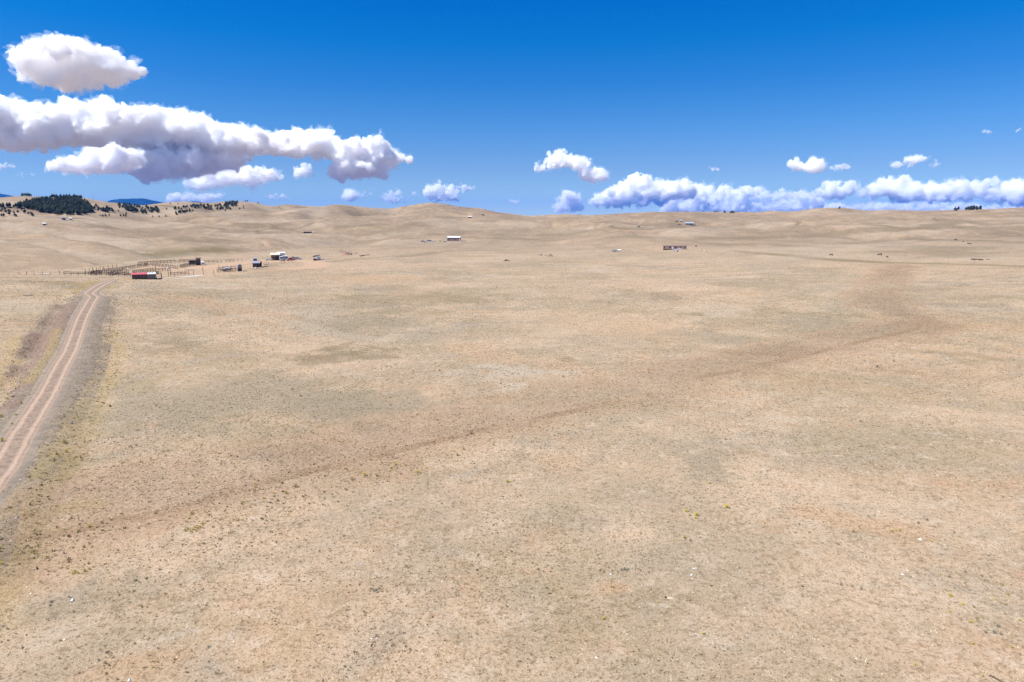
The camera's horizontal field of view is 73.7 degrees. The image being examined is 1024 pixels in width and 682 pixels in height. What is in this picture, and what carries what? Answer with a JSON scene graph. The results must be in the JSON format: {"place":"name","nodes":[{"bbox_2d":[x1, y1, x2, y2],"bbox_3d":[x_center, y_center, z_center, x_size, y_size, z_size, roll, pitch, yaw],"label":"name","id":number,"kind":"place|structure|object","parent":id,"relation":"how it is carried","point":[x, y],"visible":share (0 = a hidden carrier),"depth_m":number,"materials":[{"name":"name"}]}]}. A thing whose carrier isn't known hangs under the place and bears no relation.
{"place":"outdoors","nodes":[
{"label":"outdoors","id":0,"kind":"place"},
{"bbox_2d":[0,279,118,507],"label":"dirt road","id":1,"kind":"structure","parent":0,"point":[31,420],"depth_m":111.56,"materials":[{"name":"beige soil"}]},
{"bbox_2d":[107,198,163,204],"bbox_3d":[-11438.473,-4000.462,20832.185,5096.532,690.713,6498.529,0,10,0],"label":"mountain","id":2,"kind":"structure","parent":0,"point":[141,201],"depth_m":19757.62,"materials":[{"name":"blue"}]},
{"bbox_2d":[0,196,1023,681],"bbox_3d":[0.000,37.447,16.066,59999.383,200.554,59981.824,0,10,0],"label":"ground","id":3,"kind":"structure","parent":0,"point":[776,246],"depth_m":89.92,"materials":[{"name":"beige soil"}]},
{"bbox_2d":[1,294,111,560],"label":"gravel","id":4,"kind":"structure","parent":3,"relation":"on","point":[39,376],"depth_m":127.92,"materials":[{"name":"grey gravel"}]},
{"bbox_2d":[0,293,124,553],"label":"verge weeds","id":5,"kind":"object","parent":3,"relation":"on","point":[66,409],"visible":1,"depth_m":116.74,"materials":[{"name":"plant"}]},
{"bbox_2d":[63,271,130,275],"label":"rail fence","id":6,"kind":"object","parent":3,"relation":"on","point":[118,274],"visible":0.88,"depth_m":293.29,"materials":[{"name":"brown wood"}]},
{"bbox_2d":[91,267,128,274],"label":"rail fence","id":7,"kind":"object","parent":3,"relation":"on","point":[104,270],"visible":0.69,"depth_m":301.40,"materials":[{"name":"wood"}]},
{"bbox_2d":[88,264,146,274],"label":"rail fence","id":8,"kind":"object","parent":3,"relation":"on","point":[124,267],"visible":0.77,"depth_m":326.65,"materials":[{"name":"brown wood"}]},
{"bbox_2d":[108,271,126,274],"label":"rail fence","id":9,"kind":"object","parent":3,"relation":"on","point":[116,272],"visible":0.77,"depth_m":300.20,"materials":[{"name":"brown wood"}]},
{"bbox_2d":[131,272,155,278],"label":"long shed","id":10,"kind":"structure","parent":3,"relation":"on","point":[149,275],"depth_m":285.00,"materials":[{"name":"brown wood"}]},
{"bbox_2d":[132,266,155,272],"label":"rail fence","id":11,"kind":"object","parent":3,"relation":"on","point":[149,269],"visible":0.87,"depth_m":317.10,"materials":[{"name":"wood"}]},
{"bbox_2d":[139,259,188,264],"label":"rail fence","id":12,"kind":"object","parent":3,"relation":"on","point":[160,261],"visible":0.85,"depth_m":379.50,"materials":[{"name":"brown wood"}]},
{"bbox_2d":[150,263,177,268],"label":"rail fence","id":13,"kind":"object","parent":3,"relation":"on","point":[166,265],"visible":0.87,"depth_m":351.54,"materials":[{"name":"brown wood"}]},
{"bbox_2d":[179,262,196,266],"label":"rail fence","id":14,"kind":"object","parent":3,"relation":"on","point":[187,264],"visible":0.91,"depth_m":364.46,"materials":[{"name":"wood"}]},
{"bbox_2d":[188,259,195,263],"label":"plank barn","id":15,"kind":"structure","parent":3,"relation":"on","point":[191,261],"depth_m":382.47,"materials":[{"name":"brown wood"}]},
{"bbox_2d":[195,257,200,264],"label":"plank barn","id":16,"kind":"structure","parent":3,"relation":"on","point":[198,260],"depth_m":376.37,"materials":[{"name":"brown wood"}]},
{"bbox_2d":[252,261,259,266],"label":"hen house","id":17,"kind":"structure","parent":3,"relation":"on","point":[256,263],"depth_m":372.05,"materials":[{"name":"grey wood"}]},
{"bbox_2d":[270,253,279,259],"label":"homestead","id":18,"kind":"structure","parent":3,"relation":"on","point":[275,256],"depth_m":439.15,"materials":[{"name":"brown wood"}]},
{"bbox_2d":[279,255,287,260],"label":"camper trailer","id":19,"kind":"object","parent":3,"relation":"on","point":[284,257],"visible":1,"depth_m":435.27,"materials":[{"name":"white paint"}]},
{"bbox_2d":[447,236,460,240],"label":"metal barn","id":20,"kind":"structure","parent":3,"relation":"on","point":[453,238],"depth_m":897.51,"materials":[{"name":"white metal"}]},
{"bbox_2d":[0,193,981,216],"bbox_3d":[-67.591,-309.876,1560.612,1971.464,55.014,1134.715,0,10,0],"label":"pine wood","id":21,"kind":"object","parent":3,"relation":"on","point":[129,207],"visible":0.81,"depth_m":1408.21,"materials":[{"name":"green plant"}]},
{"bbox_2d":[0,297,1022,607],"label":"dry weeds","id":22,"kind":"object","parent":3,"relation":"on","point":[400,459],"visible":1,"depth_m":82.93,"materials":[{"name":"brown plant"}]},
{"bbox_2d":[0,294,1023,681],"bbox_3d":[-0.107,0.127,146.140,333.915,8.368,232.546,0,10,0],"label":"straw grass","id":23,"kind":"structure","parent":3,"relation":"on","point":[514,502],"depth_m":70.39,"materials":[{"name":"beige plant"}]},
{"bbox_2d":[21,305,1022,681],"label":"pale stones","id":24,"kind":"object","parent":3,"relation":"on","point":[485,525],"visible":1,"depth_m":68.53,"materials":[{"name":"beige stone"}]},
{"bbox_2d":[663,245,686,249],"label":"mobile home","id":25,"kind":"object","parent":3,"relation":"on","point":[668,247],"visible":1,"depth_m":578.32,"materials":[{"name":"beige"}]},
{"bbox_2d":[0,0,1023,215],"label":"sky","id":26,"kind":"structure","parent":0,"point":[518,107],"materials":[{"name":"blue"}]}
]}

